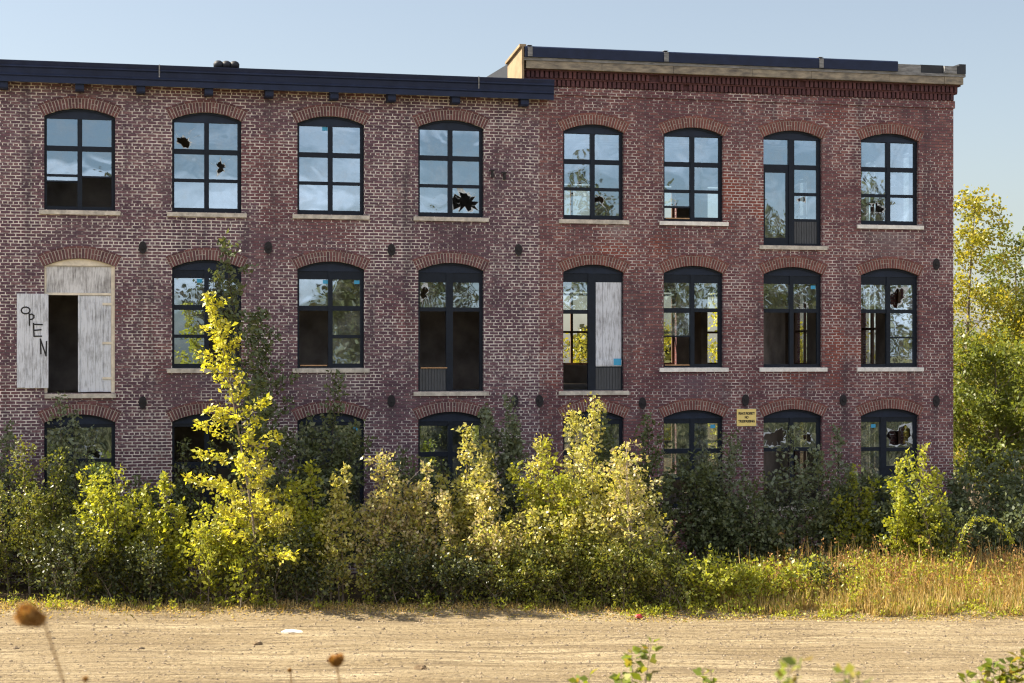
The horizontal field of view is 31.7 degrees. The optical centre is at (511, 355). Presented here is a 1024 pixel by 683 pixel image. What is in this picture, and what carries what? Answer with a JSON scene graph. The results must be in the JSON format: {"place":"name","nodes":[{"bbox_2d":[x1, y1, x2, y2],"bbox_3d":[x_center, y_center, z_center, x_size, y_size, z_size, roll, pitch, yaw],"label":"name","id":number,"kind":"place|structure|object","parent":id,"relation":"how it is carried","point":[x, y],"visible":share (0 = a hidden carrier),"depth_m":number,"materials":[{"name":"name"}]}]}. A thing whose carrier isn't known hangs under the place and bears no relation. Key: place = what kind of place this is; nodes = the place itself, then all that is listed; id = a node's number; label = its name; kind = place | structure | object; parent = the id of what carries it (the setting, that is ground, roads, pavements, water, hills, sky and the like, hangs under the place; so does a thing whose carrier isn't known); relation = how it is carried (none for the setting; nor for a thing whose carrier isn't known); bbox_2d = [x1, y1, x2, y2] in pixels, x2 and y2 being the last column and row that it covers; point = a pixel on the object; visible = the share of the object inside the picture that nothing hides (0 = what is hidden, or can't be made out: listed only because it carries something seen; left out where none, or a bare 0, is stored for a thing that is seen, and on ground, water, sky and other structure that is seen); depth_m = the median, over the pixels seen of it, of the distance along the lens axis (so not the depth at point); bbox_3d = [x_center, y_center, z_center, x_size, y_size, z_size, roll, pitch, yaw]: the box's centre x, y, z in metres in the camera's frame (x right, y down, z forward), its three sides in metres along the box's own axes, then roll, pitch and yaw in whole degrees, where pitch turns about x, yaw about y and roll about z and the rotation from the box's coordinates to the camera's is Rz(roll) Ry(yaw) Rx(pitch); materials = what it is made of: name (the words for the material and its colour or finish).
{"place":"outdoors","nodes":[
{"label":"outdoors","id":0,"kind":"place"},
{"bbox_2d":[0,371,1023,682],"bbox_3d":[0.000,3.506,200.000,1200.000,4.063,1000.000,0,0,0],"label":"ground","id":1,"kind":"structure","parent":0,"point":[74,651],"depth_m":34.31,"materials":[{"name":"beige soil"}]},
{"bbox_2d":[0,420,49,589],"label":"shrub","id":2,"kind":"object","parent":1,"relation":"on","point":[10,435],"visible":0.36,"depth_m":41.21,"materials":[{"name":"green plant"}]},
{"bbox_2d":[12,602,64,682],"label":"seed head","id":3,"kind":"object","parent":1,"relation":"on","point":[29,614],"visible":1,"depth_m":4.59},
{"bbox_2d":[0,435,91,595],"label":"shrub","id":4,"kind":"object","parent":1,"relation":"on","point":[44,504],"visible":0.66,"depth_m":40.26,"materials":[{"name":"green plant"}]},
{"bbox_2d":[26,390,109,590],"bbox_3d":[-10.199,3.090,41.322,2.131,4.631,1.429,0,0,-20],"label":"shrub","id":5,"kind":"object","parent":1,"relation":"on","point":[75,470],"visible":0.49,"depth_m":41.22,"materials":[{"name":"green plant"}]},
{"bbox_2d":[13,513,136,601],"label":"shrub","id":6,"kind":"object","parent":1,"relation":"on","point":[83,556],"visible":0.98,"depth_m":39.13,"materials":[{"name":"green plant"}]},
{"bbox_2d":[63,463,173,599],"bbox_3d":[-8.659,3.888,39.764,2.322,3.066,1.743,0,0,-30],"label":"shrub","id":7,"kind":"object","parent":1,"relation":"on","point":[96,498],"visible":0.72,"depth_m":39.60,"materials":[{"name":"green plant"}]},
{"bbox_2d":[91,472,178,591],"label":"shrub","id":8,"kind":"object","parent":1,"relation":"on","point":[136,481],"visible":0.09,"depth_m":41.05,"materials":[{"name":"green plant"}]},
{"bbox_2d":[110,531,197,603],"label":"shrub","id":9,"kind":"object","parent":1,"relation":"on","point":[146,579],"visible":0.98,"depth_m":39.04,"materials":[{"name":"green plant"}]},
{"bbox_2d":[128,470,191,602],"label":"shrub","id":10,"kind":"object","parent":1,"relation":"on","point":[159,528],"visible":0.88,"depth_m":39.29,"materials":[{"name":"green plant"}]},
{"bbox_2d":[137,437,226,584],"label":"shrub","id":11,"kind":"object","parent":1,"relation":"on","point":[178,495],"visible":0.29,"depth_m":41.29,"materials":[{"name":"green plant"}]},
{"bbox_2d":[175,491,281,607],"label":"shrub","id":12,"kind":"object","parent":1,"relation":"on","point":[211,546],"visible":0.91,"depth_m":38.88,"materials":[{"name":"green plant"}]},
{"bbox_2d":[181,291,307,602],"bbox_3d":[-5.779,1.985,38.800,2.802,6.824,2.298,0,0,0],"label":"sapling","id":13,"kind":"object","parent":1,"relation":"on","point":[247,435],"visible":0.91,"depth_m":38.94,"materials":[{"name":"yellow plant"}]},
{"bbox_2d":[187,453,309,600],"bbox_3d":[-5.850,3.731,39.582,2.900,3.320,1.557,0,0,0],"label":"shrub","id":14,"kind":"object","parent":1,"relation":"on","point":[281,530],"visible":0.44,"depth_m":39.39,"materials":[{"name":"green plant"}]},
{"bbox_2d":[206,228,320,585],"bbox_3d":[-5.886,1.242,41.057,2.388,8.310,2.767,0,0,28],"label":"sapling","id":15,"kind":"object","parent":1,"relation":"on","point":[259,380],"visible":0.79,"depth_m":41.03,"materials":[{"name":"green plant"}]},
{"bbox_2d":[202,518,347,605],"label":"shrub","id":16,"kind":"object","parent":1,"relation":"on","point":[286,569],"visible":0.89,"depth_m":38.86,"materials":[{"name":"green plant"}]},
{"bbox_2d":[0,59,554,583],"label":"mill building","id":17,"kind":"structure","parent":1,"relation":"on","point":[384,227],"depth_m":44.00,"materials":[{"name":"brick"}]},
{"bbox_2d":[17,246,121,397],"bbox_3d":[-10.452,-0.797,42.614,2.403,3.594,0.381,0,0,-13],"label":"loading doorway","id":18,"kind":"structure","parent":17,"relation":"in","point":[71,276],"depth_m":42.62,"materials":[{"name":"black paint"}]},
{"bbox_2d":[37,96,121,214],"bbox_3d":[-10.214,-4.732,42.626,1.943,2.804,0.250,0,0,-13],"label":"window","id":19,"kind":"structure","parent":17,"relation":"in","point":[66,102],"depth_m":42.63,"materials":[{"name":"black metal"}]},
{"bbox_2d":[38,402,121,542],"bbox_3d":[-10.219,2.984,42.646,1.943,3.786,0.208,0,0,-13],"label":"window","id":20,"kind":"structure","parent":17,"relation":"in","point":[90,409],"depth_m":42.64,"materials":[{"name":"black metal"}]},
{"bbox_2d":[166,401,244,556],"bbox_3d":[-7.339,2.984,43.334,1.959,3.786,0.208,0,0,-13],"label":"window","id":21,"kind":"structure","parent":17,"relation":"in","point":[175,413],"depth_m":43.26,"materials":[{"name":"black metal"}]},
{"bbox_2d":[166,100,247,217],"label":"window","id":22,"kind":"structure","parent":17,"relation":"in","point":[195,106],"depth_m":43.33,"materials":[{"name":"black metal"}]},
{"bbox_2d":[166,248,247,372],"bbox_3d":[-7.335,-1.092,43.314,1.959,3.004,0.250,0,0,-13],"label":"window","id":23,"kind":"structure","parent":17,"relation":"in","point":[194,269],"depth_m":43.28,"materials":[{"name":"black metal"}]},
{"bbox_2d":[291,104,370,219],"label":"window","id":24,"kind":"structure","parent":17,"relation":"in","point":[327,123],"depth_m":44.03,"materials":[{"name":"black metal"}]},
{"bbox_2d":[291,249,370,372],"bbox_3d":[-4.425,-1.092,44.009,1.952,3.004,0.250,0,0,-13],"label":"window","id":25,"kind":"structure","parent":17,"relation":"in","point":[327,271],"depth_m":44.03,"materials":[{"name":"black metal"}]},
{"bbox_2d":[291,401,370,554],"bbox_3d":[-4.430,2.984,44.030,1.952,3.786,0.208,0,0,-13],"label":"window","id":26,"kind":"structure","parent":17,"relation":"in","point":[299,413],"depth_m":44.03,"materials":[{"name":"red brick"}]},
{"bbox_2d":[412,400,482,512],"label":"window","id":27,"kind":"structure","parent":17,"relation":"in","point":[451,415],"depth_m":44.70,"materials":[{"name":"black metal"}]},
{"bbox_2d":[412,108,489,221],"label":"window","id":28,"kind":"structure","parent":17,"relation":"in","point":[447,114],"depth_m":44.72,"materials":[{"name":"black metal"}]},
{"bbox_2d":[412,251,489,395],"bbox_3d":[-1.520,-0.802,44.704,1.966,3.584,0.250,0,0,-13],"label":"window","id":29,"kind":"structure","parent":17,"relation":"in","point":[449,272],"depth_m":44.71,"materials":[{"name":"black metal"}]},
{"bbox_2d":[235,438,343,590],"bbox_3d":[-4.962,3.643,41.210,2.803,3.546,1.563,0,0,0],"label":"shrub","id":30,"kind":"object","parent":1,"relation":"on","point":[283,483],"visible":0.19,"depth_m":41.20,"materials":[{"name":"green plant"}]},
{"bbox_2d":[283,459,330,599],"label":"shrub","id":31,"kind":"object","parent":1,"relation":"on","point":[309,467],"visible":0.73,"depth_m":39.33,"materials":[{"name":"green plant"}]},
{"bbox_2d":[283,369,376,586],"bbox_3d":[-4.359,2.864,41.621,2.519,5.137,1.655,0,0,-28],"label":"shrub","id":32,"kind":"object","parent":1,"relation":"on","point":[350,446],"visible":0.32,"depth_m":41.53,"materials":[{"name":"green plant"}]},
{"bbox_2d":[304,462,380,602],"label":"shrub","id":33,"kind":"object","parent":1,"relation":"on","point":[337,495],"visible":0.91,"depth_m":39.23,"materials":[{"name":"green plant"}]},
{"bbox_2d":[349,448,434,601],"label":"shrub","id":34,"kind":"object","parent":1,"relation":"on","point":[382,511],"visible":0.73,"depth_m":39.47,"materials":[{"name":"green plant"}]},
{"bbox_2d":[356,534,442,606],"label":"shrub","id":35,"kind":"object","parent":1,"relation":"on","point":[406,579],"visible":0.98,"depth_m":38.89,"materials":[{"name":"green plant"}]},
{"bbox_2d":[361,445,443,586],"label":"shrub","id":36,"kind":"object","parent":1,"relation":"on","point":[403,460],"visible":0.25,"depth_m":41.42,"materials":[{"name":"green plant"}]},
{"bbox_2d":[401,459,470,600],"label":"shrub","id":37,"kind":"object","parent":1,"relation":"on","point":[443,505],"visible":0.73,"depth_m":39.38,"materials":[{"name":"green plant"}]},
{"bbox_2d":[411,462,468,586],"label":"shrub","id":38,"kind":"object","parent":1,"relation":"on","point":[434,485],"visible":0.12,"depth_m":41.73,"materials":[{"name":"green plant"}]},
{"bbox_2d":[430,422,514,596],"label":"shrub","id":39,"kind":"object","parent":1,"relation":"on","point":[462,507],"visible":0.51,"depth_m":39.87,"materials":[{"name":"green plant"}]},
{"bbox_2d":[409,537,561,607],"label":"shrub","id":40,"kind":"object","parent":1,"relation":"on","point":[465,581],"visible":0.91,"depth_m":38.79,"materials":[{"name":"green plant"}]},
{"bbox_2d":[469,393,543,580],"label":"shrub","id":41,"kind":"object","parent":1,"relation":"on","point":[513,447],"visible":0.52,"depth_m":42.11,"materials":[{"name":"green plant"}]},
{"bbox_2d":[0,595,1023,624],"bbox_3d":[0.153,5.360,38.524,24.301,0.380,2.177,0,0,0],"label":"stubble grass","id":42,"kind":"structure","parent":1,"relation":"on","point":[407,606],"depth_m":38.49,"materials":[{"name":"plant"}]},
{"bbox_2d":[0,546,1023,620],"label":"weeds","id":43,"kind":"object","parent":1,"relation":"on","point":[696,604],"visible":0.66,"depth_m":38.57,"materials":[{"name":"green plant"}]},
{"bbox_2d":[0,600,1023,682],"bbox_3d":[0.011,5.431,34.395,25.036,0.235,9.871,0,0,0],"label":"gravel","id":44,"kind":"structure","parent":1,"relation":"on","point":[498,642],"depth_m":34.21,"materials":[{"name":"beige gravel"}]},
{"bbox_2d":[462,473,566,601],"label":"shrub","id":45,"kind":"object","parent":1,"relation":"on","point":[494,542],"visible":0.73,"depth_m":39.06,"materials":[{"name":"green plant"}]},
{"bbox_2d":[469,528,586,605],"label":"shrub","id":46,"kind":"object","parent":1,"relation":"on","point":[525,569],"visible":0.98,"depth_m":38.68,"materials":[{"name":"green plant"}]},
{"bbox_2d":[503,437,591,600],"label":"shrub","id":47,"kind":"object","parent":1,"relation":"on","point":[556,480],"visible":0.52,"depth_m":39.47,"materials":[{"name":"green plant"}]},
{"bbox_2d":[509,477,654,604],"bbox_3d":[1.509,4.040,39.225,3.227,2.788,2.110,0,0,0],"label":"shrub","id":48,"kind":"object","parent":1,"relation":"on","point":[533,518],"visible":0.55,"depth_m":38.98,"materials":[{"name":"green plant"}]},
{"bbox_2d":[515,391,668,600],"bbox_3d":[1.622,3.103,39.941,3.562,4.659,2.254,0,0,22],"label":"shrub","id":49,"kind":"object","parent":1,"relation":"on","point":[579,455],"visible":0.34,"depth_m":39.75,"materials":[{"name":"green plant"}]},
{"bbox_2d":[566,405,640,568],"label":"shrub","id":50,"kind":"object","parent":1,"relation":"on","point":[602,457],"visible":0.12,"depth_m":42.08,"materials":[{"name":"green plant"}]},
{"bbox_2d":[551,521,662,608],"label":"shrub","id":51,"kind":"object","parent":1,"relation":"on","point":[609,572],"visible":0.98,"depth_m":38.59,"materials":[{"name":"green plant"}]},
{"bbox_2d":[564,324,670,448],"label":"woodland","id":52,"kind":"object","parent":1,"relation":"on","point":[667,358],"visible":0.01,"depth_m":97.10,"materials":[{"name":"green plant"}]},
{"bbox_2d":[585,438,677,601],"bbox_3d":[2.601,3.601,38.894,2.105,3.659,1.685,0,0,0],"label":"sapling","id":53,"kind":"object","parent":1,"relation":"on","point":[631,487],"visible":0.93,"depth_m":38.93,"materials":[{"name":"green plant"}]},
{"bbox_2d":[608,636,663,682],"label":"weed","id":54,"kind":"object","parent":1,"relation":"on","point":[626,658],"visible":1,"depth_m":11.02,"materials":[{"name":"green plant"}]},
{"bbox_2d":[563,319,714,457],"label":"tree","id":55,"kind":"object","parent":1,"relation":"on","point":[584,354],"visible":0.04,"depth_m":76.95,"materials":[{"name":"green plant"}]},
{"bbox_2d":[612,412,682,579],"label":"shrub","id":56,"kind":"object","parent":1,"relation":"on","point":[650,465],"visible":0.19,"depth_m":42.65,"materials":[{"name":"green plant"}]},
{"bbox_2d":[618,531,711,610],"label":"shrub","id":57,"kind":"object","parent":1,"relation":"on","point":[669,563],"visible":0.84,"depth_m":38.53,"materials":[{"name":"green plant"}]},
{"bbox_2d":[635,440,747,580],"bbox_3d":[3.948,3.711,42.459,3.006,3.427,1.631,0,0,-6],"label":"shrub","id":58,"kind":"object","parent":1,"relation":"on","point":[688,481],"visible":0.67,"depth_m":42.43,"materials":[{"name":"green plant"}]},
{"bbox_2d":[683,428,759,567],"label":"shrub","id":59,"kind":"object","parent":1,"relation":"on","point":[730,469],"visible":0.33,"depth_m":43.14,"materials":[{"name":"green plant"}]},
{"bbox_2d":[677,543,766,608],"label":"shrub","id":60,"kind":"object","parent":1,"relation":"on","point":[727,576],"visible":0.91,"depth_m":38.40,"materials":[{"name":"green plant"}]},
{"bbox_2d":[487,44,965,564],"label":"mill building","id":61,"kind":"structure","parent":1,"relation":"on","point":[816,255],"depth_m":46.75,"materials":[{"name":"red brick"}]},
{"bbox_2d":[563,286,586,364],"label":"sash window","id":62,"kind":"structure","parent":61,"relation":"in","point":[571,289],"depth_m":59.06,"materials":[{"name":"black glass"}]},
{"bbox_2d":[557,113,629,223],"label":"window","id":63,"kind":"structure","parent":61,"relation":"in","point":[612,121],"depth_m":45.58,"materials":[{"name":"black metal"}]},
{"bbox_2d":[557,253,629,394],"bbox_3d":[2.050,-0.802,45.557,1.911,3.584,0.250,0,0,-13],"label":"window","id":64,"kind":"structure","parent":61,"relation":"in","point":[604,311],"depth_m":45.64,"materials":[{"name":"black metal"}]},
{"bbox_2d":[557,399,629,509],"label":"window","id":65,"kind":"structure","parent":61,"relation":"in","point":[616,408],"depth_m":45.56,"materials":[{"name":"black metal"}]},
{"bbox_2d":[658,116,728,225],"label":"window","id":66,"kind":"structure","parent":61,"relation":"in","point":[682,122],"depth_m":46.20,"materials":[{"name":"black metal"}]},
{"bbox_2d":[658,254,728,371],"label":"window","id":67,"kind":"structure","parent":61,"relation":"in","point":[691,274],"depth_m":46.20,"materials":[{"name":"black metal"}]},
{"bbox_2d":[658,398,728,512],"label":"window","id":68,"kind":"structure","parent":61,"relation":"in","point":[693,414],"depth_m":46.19,"materials":[{"name":"black metal"}]},
{"bbox_2d":[758,119,827,249],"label":"window","id":69,"kind":"structure","parent":61,"relation":"in","point":[802,233],"depth_m":46.84,"materials":[{"name":"black metal"}]},
{"bbox_2d":[758,256,827,371],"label":"window","id":70,"kind":"structure","parent":61,"relation":"in","point":[790,275],"depth_m":46.84,"materials":[{"name":"black metal"}]},
{"bbox_2d":[758,398,827,510],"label":"window","id":71,"kind":"structure","parent":61,"relation":"in","point":[790,416],"depth_m":46.82,"materials":[{"name":"black metal"}]},
{"bbox_2d":[794,422,806,478],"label":"sash window","id":72,"kind":"structure","parent":61,"relation":"in","point":[802,455],"depth_m":57.45,"materials":[{"name":"clear glass"}]},
{"bbox_2d":[795,284,806,363],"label":"sash window","id":73,"kind":"structure","parent":61,"relation":"in","point":[800,318],"depth_m":57.45,"materials":[{"name":"clear glass"}]},
{"bbox_2d":[795,173,806,218],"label":"window","id":74,"kind":"structure","parent":61,"relation":"in","point":[801,180],"depth_m":57.45,"materials":[{"name":"clear glass"}]},
{"bbox_2d":[861,422,874,489],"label":"sash window","id":75,"kind":"structure","parent":61,"relation":"in","point":[867,433],"depth_m":52.63,"materials":[{"name":"clear glass"}]},
{"bbox_2d":[861,285,874,363],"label":"sash window","id":76,"kind":"structure","parent":61,"relation":"in","point":[867,291],"depth_m":52.57,"materials":[{"name":"clear glass"}]},
{"bbox_2d":[861,155,874,220],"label":"window","id":77,"kind":"structure","parent":61,"relation":"in","point":[867,178],"depth_m":52.57,"materials":[{"name":"clear glass"}]},
{"bbox_2d":[855,122,923,229],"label":"window","id":78,"kind":"structure","parent":61,"relation":"in","point":[881,128],"depth_m":47.46,"materials":[{"name":"black metal"}]},
{"bbox_2d":[856,257,923,370],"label":"window","id":79,"kind":"structure","parent":61,"relation":"in","point":[887,277],"depth_m":47.47,"materials":[{"name":"black metal"}]},
{"bbox_2d":[856,397,923,512],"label":"window","id":80,"kind":"structure","parent":61,"relation":"in","point":[884,415],"depth_m":47.46,"materials":[{"name":"black metal"}]},
{"bbox_2d":[897,285,911,362],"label":"sash window","id":81,"kind":"structure","parent":61,"relation":"in","point":[904,320],"depth_m":50.27,"materials":[{"name":"clear glass"}]},
{"bbox_2d":[897,145,911,220],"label":"sash window","id":82,"kind":"structure","parent":61,"relation":"in","point":[904,157],"depth_m":50.25,"materials":[{"name":"clear glass"}]},
{"bbox_2d":[682,471,797,573],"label":"shrub","id":83,"kind":"object","parent":1,"relation":"on","point":[757,540],"visible":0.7,"depth_m":42.13,"materials":[{"name":"green plant"}]},
{"bbox_2d":[729,554,816,601],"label":"shrub","id":84,"kind":"object","parent":1,"relation":"on","point":[791,573],"visible":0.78,"depth_m":38.86,"materials":[{"name":"green plant"}]},
{"bbox_2d":[739,425,842,566],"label":"shrub","id":85,"kind":"object","parent":1,"relation":"on","point":[795,493],"visible":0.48,"depth_m":43.19,"materials":[{"name":"green plant"}]},
{"bbox_2d":[774,655,813,682],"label":"weed","id":86,"kind":"object","parent":1,"relation":"on","point":[780,673],"visible":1,"depth_m":6.20,"materials":[{"name":"green plant"}]},
{"bbox_2d":[760,447,872,571],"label":"shrub","id":87,"kind":"object","parent":1,"relation":"on","point":[821,526],"visible":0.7,"depth_m":42.28,"materials":[{"name":"green plant"}]},
{"bbox_2d":[783,551,859,591],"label":"shrub","id":88,"kind":"object","parent":1,"relation":"on","point":[815,566],"visible":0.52,"depth_m":39.52,"materials":[{"name":"green plant"}]},
{"bbox_2d":[809,424,859,555],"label":"shrub","id":89,"kind":"object","parent":1,"relation":"on","point":[838,437],"visible":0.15,"depth_m":44.00,"materials":[{"name":"green plant"}]},
{"bbox_2d":[676,533,1023,616],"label":"dry grass","id":90,"kind":"structure","parent":1,"relation":"on","point":[1011,596],"depth_m":38.91,"materials":[{"name":"plant"}]},
{"bbox_2d":[695,529,1023,591],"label":"seed heads","id":91,"kind":"object","parent":90,"relation":"on","point":[937,566],"visible":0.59,"depth_m":40.24,"materials":[{"name":"beige plant"}]},
{"bbox_2d":[829,463,882,559],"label":"shrub","id":92,"kind":"object","parent":1,"relation":"on","point":[868,494],"visible":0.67,"depth_m":42.21,"materials":[{"name":"green plant"}]},
{"bbox_2d":[825,464,924,562],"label":"shrub","id":93,"kind":"object","parent":1,"relation":"on","point":[881,494],"visible":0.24,"depth_m":42.65,"materials":[{"name":"green plant"}]},
{"bbox_2d":[850,477,934,561],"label":"shrub","id":94,"kind":"object","parent":1,"relation":"on","point":[878,525],"visible":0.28,"depth_m":41.97,"materials":[{"name":"green plant"}]},
{"bbox_2d":[877,442,967,571],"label":"shrub","id":95,"kind":"object","parent":1,"relation":"on","point":[900,505],"visible":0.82,"depth_m":41.24,"materials":[{"name":"green plant"}]},
{"bbox_2d":[883,494,996,566],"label":"shrub","id":96,"kind":"object","parent":1,"relation":"on","point":[961,520],"visible":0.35,"depth_m":41.68,"materials":[{"name":"green plant"}]},
{"bbox_2d":[929,462,994,552],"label":"shrub","id":97,"kind":"object","parent":1,"relation":"on","point":[958,494],"visible":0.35,"depth_m":44.94,"materials":[{"name":"green plant"}]},
{"bbox_2d":[949,439,1023,555],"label":"shrub","id":98,"kind":"object","parent":1,"relation":"on","point":[1012,480],"visible":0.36,"depth_m":46.41,"materials":[{"name":"green plant"}]},
{"bbox_2d":[953,319,1023,510],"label":"tree","id":99,"kind":"object","parent":1,"relation":"on","point":[990,412],"visible":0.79,"depth_m":61.85,"materials":[{"name":"green plant"}]},
{"bbox_2d":[953,184,1023,502],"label":"tree","id":100,"kind":"object","parent":1,"relation":"on","point":[974,239],"visible":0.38,"depth_m":65.69,"materials":[{"name":"green plant"}]},
{"bbox_2d":[953,218,1023,486],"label":"tree","id":101,"kind":"object","parent":1,"relation":"on","point":[1020,272],"visible":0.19,"depth_m":71.90,"materials":[{"name":"green plant"}]},
{"bbox_2d":[955,484,1023,561],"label":"shrub","id":102,"kind":"object","parent":1,"relation":"on","point":[995,532],"visible":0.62,"depth_m":42.67,"materials":[{"name":"green plant"}]},
{"bbox_2d":[957,648,1023,682],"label":"weed","id":103,"kind":"object","parent":1,"relation":"on","point":[1013,671],"visible":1,"depth_m":13.03,"materials":[{"name":"green plant"}]},
{"bbox_2d":[0,0,1023,369],"label":"sky","id":104,"kind":"structure","parent":0,"point":[473,38],"materials":[{"name":"blue"}]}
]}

